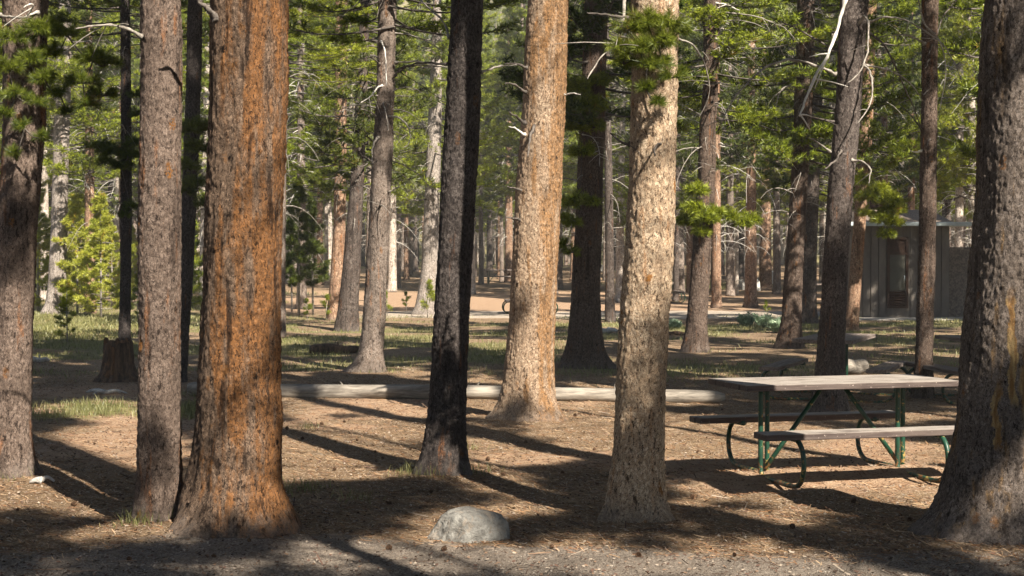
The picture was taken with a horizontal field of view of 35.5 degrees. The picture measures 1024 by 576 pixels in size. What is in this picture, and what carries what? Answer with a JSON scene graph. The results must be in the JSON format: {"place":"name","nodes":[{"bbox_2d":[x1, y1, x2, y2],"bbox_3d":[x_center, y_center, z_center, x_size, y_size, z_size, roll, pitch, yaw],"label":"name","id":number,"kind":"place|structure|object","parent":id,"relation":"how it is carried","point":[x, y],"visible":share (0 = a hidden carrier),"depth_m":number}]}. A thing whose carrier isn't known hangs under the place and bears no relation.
{"place":"outdoors","nodes":[
{"label":"outdoors","id":0,"kind":"place"},
{"bbox_2d":[0,0,1023,555],"bbox_3d":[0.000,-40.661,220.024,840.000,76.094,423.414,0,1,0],"label":"ground","id":1,"kind":"structure","parent":0,"point":[492,294],"depth_m":14.34},
{"bbox_2d":[0,1,52,242],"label":"pine tree","id":2,"kind":"object","parent":1,"relation":"on","point":[44,156],"visible":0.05,"depth_m":51.95},
{"bbox_2d":[0,0,66,157],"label":"pine tree","id":3,"kind":"object","parent":1,"relation":"on","point":[1,75],"visible":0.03,"depth_m":32.81},
{"bbox_2d":[0,2,104,299],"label":"pine tree","id":4,"kind":"object","parent":1,"relation":"on","point":[45,204],"visible":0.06,"depth_m":59.58},
{"bbox_2d":[34,186,74,310],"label":"pine sapling","id":5,"kind":"object","parent":1,"relation":"on","point":[44,224],"visible":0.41,"depth_m":48.99},
{"bbox_2d":[0,0,127,478],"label":"pine tree","id":6,"kind":"object","parent":1,"relation":"on","point":[27,29],"visible":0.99,"depth_m":12.26},
{"bbox_2d":[53,278,76,341],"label":"pine sapling","id":7,"kind":"object","parent":1,"relation":"on","point":[64,309],"visible":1,"depth_m":32.24},
{"bbox_2d":[0,0,131,314],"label":"pine tree","id":8,"kind":"object","parent":1,"relation":"on","point":[62,127],"visible":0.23,"depth_m":47.01},
{"bbox_2d":[0,0,140,313],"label":"pine tree","id":9,"kind":"object","parent":1,"relation":"on","point":[89,166],"visible":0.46,"depth_m":46.19},
{"bbox_2d":[47,57,107,249],"bbox_3d":[-17.580,-4.793,61.656,4.048,10.960,4.063,0,1,14],"label":"pine tree","id":10,"kind":"object","parent":1,"relation":"on","point":[71,182],"visible":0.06,"depth_m":61.47},
{"bbox_2d":[50,191,108,312],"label":"pine sapling","id":11,"kind":"object","parent":1,"relation":"on","point":[75,210],"visible":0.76,"depth_m":46.85},
{"bbox_2d":[70,190,133,317],"bbox_3d":[-11.495,-0.905,44.526,1.885,3.646,1.822,0,1,-7],"label":"pine sapling","id":12,"kind":"object","parent":1,"relation":"on","point":[97,229],"visible":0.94,"depth_m":44.47},
{"bbox_2d":[73,5,139,286],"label":"pine tree","id":13,"kind":"object","parent":1,"relation":"on","point":[116,185],"visible":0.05,"depth_m":73.79},
{"bbox_2d":[73,0,139,276],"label":"pine tree","id":14,"kind":"object","parent":1,"relation":"on","point":[136,83],"visible":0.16,"depth_m":62.94},
{"bbox_2d":[77,5,138,277],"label":"pine tree","id":15,"kind":"object","parent":1,"relation":"on","point":[110,188],"visible":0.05,"depth_m":76.85},
{"bbox_2d":[32,394,195,422],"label":"meadow grass","id":16,"kind":"structure","parent":1,"relation":"on","point":[106,410],"depth_m":17.53},
{"bbox_2d":[92,337,137,382],"bbox_3d":[-5.358,1.018,22.033,0.808,0.681,0.764,0,1,0],"label":"tree stump","id":17,"kind":"object","parent":1,"relation":"on","point":[118,365],"visible":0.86,"depth_m":21.84},
{"bbox_2d":[98,222,135,306],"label":"pine sapling","id":18,"kind":"object","parent":1,"relation":"on","point":[114,254],"visible":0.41,"depth_m":54.04},
{"bbox_2d":[97,62,138,273],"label":"pine tree","id":19,"kind":"object","parent":1,"relation":"on","point":[134,222],"visible":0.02,"depth_m":87.31},
{"bbox_2d":[108,224,137,302],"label":"pine sapling","id":20,"kind":"object","parent":1,"relation":"on","point":[134,248],"visible":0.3,"depth_m":58.30},
{"bbox_2d":[105,18,140,258],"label":"pine tree","id":21,"kind":"object","parent":1,"relation":"on","point":[137,21],"visible":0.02,"depth_m":78.46},
{"bbox_2d":[63,0,183,522],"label":"pine tree","id":22,"kind":"object","parent":1,"relation":"on","point":[159,483],"visible":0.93,"depth_m":9.97},
{"bbox_2d":[48,0,209,340],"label":"pine tree","id":23,"kind":"object","parent":1,"relation":"on","point":[125,151],"visible":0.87,"depth_m":27.48},
{"bbox_2d":[33,299,288,339],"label":"meadow grass","id":24,"kind":"structure","parent":1,"relation":"on","point":[102,323],"depth_m":40.14},
{"bbox_2d":[135,0,209,302],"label":"pine tree","id":25,"kind":"object","parent":1,"relation":"on","point":[204,156],"visible":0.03,"depth_m":57.38},
{"bbox_2d":[180,0,207,381],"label":"pine tree","id":26,"kind":"object","parent":1,"relation":"on","point":[194,126],"visible":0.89,"depth_m":21.57},
{"bbox_2d":[181,14,209,199],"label":"pine tree","id":27,"kind":"object","parent":1,"relation":"on","point":[204,82],"visible":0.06,"depth_m":49.36},
{"bbox_2d":[191,221,202,307],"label":"pine sapling","id":28,"kind":"object","parent":1,"relation":"on","point":[197,300],"visible":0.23,"depth_m":45.50},
{"bbox_2d":[168,0,302,538],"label":"pine tree","id":29,"kind":"object","parent":1,"relation":"on","point":[233,486],"visible":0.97,"depth_m":9.67},
{"bbox_2d":[183,0,377,336],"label":"pine tree","id":30,"kind":"object","parent":1,"relation":"on","point":[338,55],"visible":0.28,"depth_m":34.59},
{"bbox_2d":[286,217,304,311],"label":"pine sapling","id":31,"kind":"object","parent":1,"relation":"on","point":[291,284],"visible":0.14,"depth_m":49.09},
{"bbox_2d":[285,8,316,282],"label":"pine tree","id":32,"kind":"object","parent":1,"relation":"on","point":[288,195],"visible":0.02,"depth_m":85.39},
{"bbox_2d":[286,177,318,316],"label":"pine sapling","id":33,"kind":"object","parent":1,"relation":"on","point":[299,197],"visible":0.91,"depth_m":45.41},
{"bbox_2d":[286,0,321,255],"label":"pine tree","id":34,"kind":"object","parent":1,"relation":"on","point":[291,88],"visible":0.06,"depth_m":57.99},
{"bbox_2d":[289,3,334,280],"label":"pine tree","id":35,"kind":"object","parent":1,"relation":"on","point":[326,256],"visible":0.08,"depth_m":87.61},
{"bbox_2d":[295,195,330,314],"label":"pine sapling","id":36,"kind":"object","parent":1,"relation":"on","point":[312,210],"visible":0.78,"depth_m":46.40},
{"bbox_2d":[292,1,334,284],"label":"pine tree","id":37,"kind":"object","parent":1,"relation":"on","point":[319,234],"visible":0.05,"depth_m":82.31},
{"bbox_2d":[286,0,369,308],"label":"pine tree","id":38,"kind":"object","parent":1,"relation":"on","point":[299,124],"visible":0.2,"depth_m":52.28},
{"bbox_2d":[293,12,366,277],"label":"pine tree","id":39,"kind":"object","parent":1,"relation":"on","point":[329,228],"visible":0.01,"depth_m":91.27},
{"bbox_2d":[309,342,358,353],"bbox_3d":[-3.139,1.066,28.341,0.895,0.223,0.336,0,1,0],"label":"fallen log","id":40,"kind":"object","parent":1,"relation":"on","point":[327,347],"visible":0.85,"depth_m":28.31},
{"bbox_2d":[309,1,376,242],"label":"pine tree","id":41,"kind":"object","parent":1,"relation":"on","point":[350,27],"visible":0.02,"depth_m":77.81},
{"bbox_2d":[286,0,427,319],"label":"pine tree","id":42,"kind":"object","parent":1,"relation":"on","point":[338,241],"visible":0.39,"depth_m":43.23},
{"bbox_2d":[311,0,415,255],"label":"pine tree","id":43,"kind":"object","parent":1,"relation":"on","point":[367,191],"visible":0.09,"depth_m":61.63},
{"bbox_2d":[288,0,445,331],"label":"pine tree","id":44,"kind":"object","parent":1,"relation":"on","point":[347,318],"visible":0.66,"depth_m":37.30},
{"bbox_2d":[363,0,425,291],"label":"pine tree","id":45,"kind":"object","parent":1,"relation":"on","point":[392,270],"visible":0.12,"depth_m":72.29},
{"bbox_2d":[364,71,424,287],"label":"pine tree","id":46,"kind":"object","parent":1,"relation":"on","point":[398,225],"visible":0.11,"depth_m":77.87},
{"bbox_2d":[288,0,525,372],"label":"pine tree","id":47,"kind":"object","parent":1,"relation":"on","point":[370,354],"visible":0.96,"depth_m":23.75},
{"bbox_2d":[401,36,428,271],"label":"pine tree","id":48,"kind":"object","parent":1,"relation":"on","point":[415,245],"visible":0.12,"depth_m":104.31},
{"bbox_2d":[401,0,428,274],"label":"pine tree","id":49,"kind":"object","parent":1,"relation":"on","point":[411,239],"visible":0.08,"depth_m":97.36},
{"bbox_2d":[396,54,439,279],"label":"pine tree","id":50,"kind":"object","parent":1,"relation":"on","point":[406,276],"visible":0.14,"depth_m":89.35},
{"bbox_2d":[421,279,434,317],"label":"pine sapling","id":51,"kind":"object","parent":1,"relation":"on","point":[430,294],"visible":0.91,"depth_m":44.13},
{"bbox_2d":[371,0,519,314],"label":"pine tree","id":52,"kind":"object","parent":1,"relation":"on","point":[431,177],"visible":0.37,"depth_m":46.52},
{"bbox_2d":[384,0,516,475],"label":"pine tree","id":53,"kind":"object","parent":1,"relation":"on","point":[444,449],"visible":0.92,"depth_m":12.28},
{"bbox_2d":[187,381,724,403],"bbox_3d":[-0.727,1.249,19.296,6.509,0.252,0.833,0,1,0],"label":"fallen log","id":54,"kind":"object","parent":1,"relation":"on","point":[403,391],"visible":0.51,"depth_m":19.18},
{"bbox_2d":[1,352,913,528],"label":"grass tufts","id":55,"kind":"object","parent":1,"relation":"on","point":[128,519],"visible":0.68,"depth_m":12.18},
{"bbox_2d":[418,8,508,261],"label":"pine tree","id":56,"kind":"object","parent":1,"relation":"on","point":[486,92],"visible":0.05,"depth_m":74.25},
{"bbox_2d":[427,506,509,542],"bbox_3d":[-0.271,1.547,9.836,0.521,0.393,0.388,0,1,0],"label":"boulder","id":57,"kind":"object","parent":1,"relation":"on","point":[466,524],"visible":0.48,"depth_m":9.72},
{"bbox_2d":[426,0,519,293],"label":"pine tree","id":58,"kind":"object","parent":1,"relation":"on","point":[491,81],"visible":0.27,"depth_m":69.57},
{"bbox_2d":[0,0,978,125],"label":"hillside forest","id":59,"kind":"object","parent":1,"relation":"on","point":[499,11],"depth_m":204.11},
{"bbox_2d":[476,60,504,271],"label":"pine tree","id":60,"kind":"object","parent":1,"relation":"on","point":[489,262],"visible":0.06,"depth_m":103.79},
{"bbox_2d":[475,0,514,284],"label":"pine tree","id":61,"kind":"object","parent":1,"relation":"on","point":[479,213],"visible":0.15,"depth_m":82.37},
{"bbox_2d":[477,162,514,268],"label":"pine tree","id":62,"kind":"object","parent":1,"relation":"on","point":[495,220],"visible":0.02,"depth_m":108.31},
{"bbox_2d":[477,27,515,278],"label":"pine tree","id":63,"kind":"object","parent":1,"relation":"on","point":[498,249],"visible":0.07,"depth_m":91.19},
{"bbox_2d":[477,41,516,280],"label":"pine tree","id":64,"kind":"object","parent":1,"relation":"on","point":[500,212],"visible":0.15,"depth_m":87.37},
{"bbox_2d":[33,312,962,385],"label":"meadow grass","id":65,"kind":"structure","parent":1,"relation":"on","point":[98,343],"depth_m":31.21},
{"bbox_2d":[482,8,518,282],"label":"pine tree","id":66,"kind":"object","parent":1,"relation":"on","point":[508,231],"visible":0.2,"depth_m":85.76},
{"bbox_2d":[482,2,527,270],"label":"pine tree","id":67,"kind":"object","parent":1,"relation":"on","point":[511,159],"visible":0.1,"depth_m":76.43},
{"bbox_2d":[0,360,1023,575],"bbox_3d":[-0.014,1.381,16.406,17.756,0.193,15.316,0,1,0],"label":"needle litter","id":68,"kind":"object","parent":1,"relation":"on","point":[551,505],"visible":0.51,"depth_m":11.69},
{"bbox_2d":[68,52,976,265],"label":"distant forest","id":69,"kind":"object","parent":1,"relation":"on","point":[566,260],"depth_m":134.20},
{"bbox_2d":[488,0,569,259],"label":"pine tree","id":70,"kind":"object","parent":1,"relation":"on","point":[502,188],"visible":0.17,"depth_m":73.48},
{"bbox_2d":[487,4,577,197],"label":"pine tree","id":71,"kind":"object","parent":1,"relation":"on","point":[521,51],"visible":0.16,"depth_m":68.42},
{"bbox_2d":[485,0,580,421],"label":"pine tree","id":72,"kind":"object","parent":1,"relation":"on","point":[527,392],"visible":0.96,"depth_m":16.37},
{"bbox_2d":[509,33,578,293],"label":"pine tree","id":73,"kind":"object","parent":1,"relation":"on","point":[573,140],"visible":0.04,"depth_m":70.34},
{"bbox_2d":[557,26,577,288],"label":"pine tree","id":74,"kind":"object","parent":1,"relation":"on","point":[559,277],"visible":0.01,"depth_m":76.84},
{"bbox_2d":[562,1,631,240],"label":"pine tree","id":75,"kind":"object","parent":1,"relation":"on","point":[570,167],"visible":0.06,"depth_m":62.86},
{"bbox_2d":[563,4,631,302],"bbox_3d":[3.856,-6.197,60.132,4.206,13.854,4.266,0,1,12],"label":"pine tree","id":76,"kind":"object","parent":1,"relation":"on","point":[619,253],"visible":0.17,"depth_m":59.89},
{"bbox_2d":[494,0,703,368],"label":"pine tree","id":77,"kind":"object","parent":1,"relation":"on","point":[586,116],"visible":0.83,"depth_m":24.43},
{"bbox_2d":[567,0,684,321],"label":"pine tree","id":78,"kind":"object","parent":1,"relation":"on","point":[610,315],"visible":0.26,"depth_m":41.85},
{"bbox_2d":[558,0,709,522],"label":"pine tree","id":79,"kind":"object","parent":1,"relation":"on","point":[636,488],"visible":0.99,"depth_m":10.20},
{"bbox_2d":[603,8,728,259],"bbox_3d":[5.217,-6.404,58.167,5.359,14.352,5.436,0,1,-12],"label":"pine tree","id":80,"kind":"object","parent":1,"relation":"on","point":[680,194],"visible":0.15,"depth_m":57.81},
{"bbox_2d":[672,15,723,300],"bbox_3d":[6.306,-6.668,61.659,3.815,14.725,4.167,0,1,-13],"label":"pine tree","id":81,"kind":"object","parent":1,"relation":"on","point":[675,296],"visible":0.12,"depth_m":61.67},
{"bbox_2d":[678,5,726,294],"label":"pine tree","id":82,"kind":"object","parent":1,"relation":"on","point":[681,271],"visible":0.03,"depth_m":69.54},
{"bbox_2d":[682,8,727,292],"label":"pine tree","id":83,"kind":"object","parent":1,"relation":"on","point":[688,259],"visible":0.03,"depth_m":71.37},
{"bbox_2d":[606,0,832,352],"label":"pine tree","id":84,"kind":"object","parent":1,"relation":"on","point":[704,217],"visible":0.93,"depth_m":28.82},
{"bbox_2d":[676,0,763,307],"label":"pine tree","id":85,"kind":"object","parent":1,"relation":"on","point":[716,294],"visible":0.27,"depth_m":53.03},
{"bbox_2d":[684,7,781,296],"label":"pine tree","id":86,"kind":"object","parent":1,"relation":"on","point":[730,188],"visible":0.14,"depth_m":67.37},
{"bbox_2d":[692,2,775,295],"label":"pine tree","id":87,"kind":"object","parent":1,"relation":"on","point":[737,253],"visible":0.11,"depth_m":68.55},
{"bbox_2d":[686,0,792,307],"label":"pine tree","id":88,"kind":"object","parent":1,"relation":"on","point":[750,298],"visible":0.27,"depth_m":53.86},
{"bbox_2d":[721,100,760,279],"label":"pine tree","id":89,"kind":"object","parent":1,"relation":"on","point":[741,270],"visible":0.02,"depth_m":84.63},
{"bbox_2d":[735,310,756,325],"bbox_3d":[5.764,0.750,39.327,0.616,0.415,0.639,0,1,0],"label":"herb plant","id":90,"kind":"object","parent":1,"relation":"on","point":[747,320],"visible":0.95,"depth_m":39.18},
{"bbox_2d":[735,6,793,289],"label":"pine tree","id":91,"kind":"object","parent":1,"relation":"on","point":[765,274],"visible":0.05,"depth_m":76.73},
{"bbox_2d":[743,3,795,293],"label":"pine tree","id":92,"kind":"object","parent":1,"relation":"on","point":[776,247],"visible":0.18,"depth_m":69.60},
{"bbox_2d":[764,315,780,332],"bbox_3d":[5.952,0.791,36.045,0.548,0.456,0.605,0,1,0],"label":"herb plant","id":93,"kind":"object","parent":1,"relation":"on","point":[773,325],"visible":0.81,"depth_m":35.97},
{"bbox_2d":[786,13,829,286],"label":"pine tree","id":94,"kind":"object","parent":1,"relation":"on","point":[821,244],"visible":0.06,"depth_m":79.91},
{"bbox_2d":[718,0,921,348],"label":"pine tree","id":95,"kind":"object","parent":1,"relation":"on","point":[808,12],"visible":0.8,"depth_m":29.80},
{"bbox_2d":[741,0,900,323],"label":"pine tree","id":96,"kind":"object","parent":1,"relation":"on","point":[809,304],"visible":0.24,"depth_m":41.17},
{"bbox_2d":[689,374,958,488],"bbox_3d":[2.547,1.108,12.714,1.840,0.763,1.659,0,1,-15],"label":"picnic table","id":97,"kind":"object","parent":1,"relation":"on","point":[899,431],"visible":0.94,"depth_m":12.56},
{"bbox_2d":[760,333,908,402],"bbox_3d":[3.970,0.973,19.624,1.659,0.763,1.725,0,1,22],"label":"picnic table","id":98,"kind":"object","parent":1,"relation":"on","point":[781,366],"visible":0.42,"depth_m":19.37},
{"bbox_2d":[705,0,965,411],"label":"pine tree","id":99,"kind":"object","parent":1,"relation":"on","point":[852,30],"visible":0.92,"depth_m":17.44},
{"bbox_2d":[773,3,914,255],"bbox_3d":[11.088,-6.744,55.908,5.544,15.103,5.466,0,1,1],"label":"pine tree","id":100,"kind":"object","parent":1,"relation":"on","point":[825,179],"visible":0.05,"depth_m":56.08},
{"bbox_2d":[848,356,868,373],"bbox_3d":[5.026,1.149,23.491,0.450,0.276,0.381,0,1,0],"label":"boulder","id":101,"kind":"object","parent":1,"relation":"on","point":[861,365],"visible":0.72,"depth_m":23.43},
{"bbox_2d":[820,50,916,210],"bbox_3d":[14.076,-5.378,63.632,4.219,12.044,4.204,0,1,17],"label":"pine tree","id":102,"kind":"object","parent":1,"relation":"on","point":[904,185],"visible":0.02,"depth_m":62.83},
{"bbox_2d":[787,0,950,331],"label":"pine tree","id":103,"kind":"object","parent":1,"relation":"on","point":[890,210],"visible":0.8,"depth_m":36.07},
{"bbox_2d":[823,0,920,180],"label":"pine tree","id":104,"kind":"object","parent":1,"relation":"on","point":[914,77],"visible":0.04,"depth_m":61.70},
{"bbox_2d":[818,176,971,319],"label":"toilet building","id":105,"kind":"structure","parent":1,"relation":"on","point":[889,284],"depth_m":44.59},
{"bbox_2d":[887,237,908,307],"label":"door","id":106,"kind":"structure","parent":105,"relation":"in","point":[897,247],"depth_m":44.58},
{"bbox_2d":[871,0,920,207],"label":"pine tree","id":107,"kind":"object","parent":1,"relation":"on","point":[883,120],"visible":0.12,"depth_m":57.10},
{"bbox_2d":[871,1,943,209],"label":"pine tree","id":108,"kind":"object","parent":1,"relation":"on","point":[911,188],"visible":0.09,"depth_m":69.74},
{"bbox_2d":[881,0,956,398],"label":"pine tree","id":109,"kind":"object","parent":1,"relation":"on","point":[925,295],"visible":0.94,"depth_m":19.47},
{"bbox_2d":[906,335,960,403],"bbox_3d":[5.780,0.988,19.325,1.659,0.762,1.774,0,1,-7],"label":"picnic table","id":110,"kind":"object","parent":1,"relation":"on","point":[951,371],"visible":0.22,"depth_m":19.35},
{"bbox_2d":[914,17,967,246],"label":"pine tree","id":111,"kind":"object","parent":1,"relation":"on","point":[946,210],"depth_m":73.83},
{"bbox_2d":[903,0,980,246],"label":"pine tree","id":112,"kind":"object","parent":1,"relation":"on","point":[958,198],"visible":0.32,"depth_m":52.85},
{"bbox_2d":[904,1,980,246],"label":"pine tree","id":113,"kind":"object","parent":1,"relation":"on","point":[919,110],"visible":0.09,"depth_m":61.61},
{"bbox_2d":[910,0,982,92],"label":"pine tree","id":114,"kind":"object","parent":1,"relation":"on","point":[958,39],"visible":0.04,"depth_m":31.11},
{"bbox_2d":[911,0,984,161],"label":"pine tree","id":115,"kind":"object","parent":1,"relation":"on","point":[972,90],"visible":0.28,"depth_m":25.21},
{"bbox_2d":[916,0,980,246],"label":"pine tree","id":116,"kind":"object","parent":1,"relation":"on","point":[943,141],"visible":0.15,"depth_m":53.92},
{"bbox_2d":[937,8,982,242],"bbox_3d":[14.832,-7.514,50.562,3.385,16.873,4.149,1,1,26],"label":"pine tree","id":117,"kind":"object","parent":1,"relation":"on","point":[967,173],"visible":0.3,"depth_m":50.60},
{"bbox_2d":[949,247,970,316],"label":"screen wall","id":118,"kind":"structure","parent":1,"relation":"on","point":[958,260],"depth_m":44.88},
{"bbox_2d":[907,0,1023,545],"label":"pine tree","id":119,"kind":"object","parent":1,"relation":"on","point":[979,497],"visible":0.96,"depth_m":9.57},
{"bbox_2d":[0,526,1023,575],"bbox_3d":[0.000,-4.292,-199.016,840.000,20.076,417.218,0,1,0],"label":"gravel road","id":120,"kind":"structure","parent":0,"point":[218,547],"depth_m":8.98},
{"bbox_2d":[386,310,819,318],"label":"path","id":121,"kind":"structure","parent":0,"point":[560,315],"depth_m":47.19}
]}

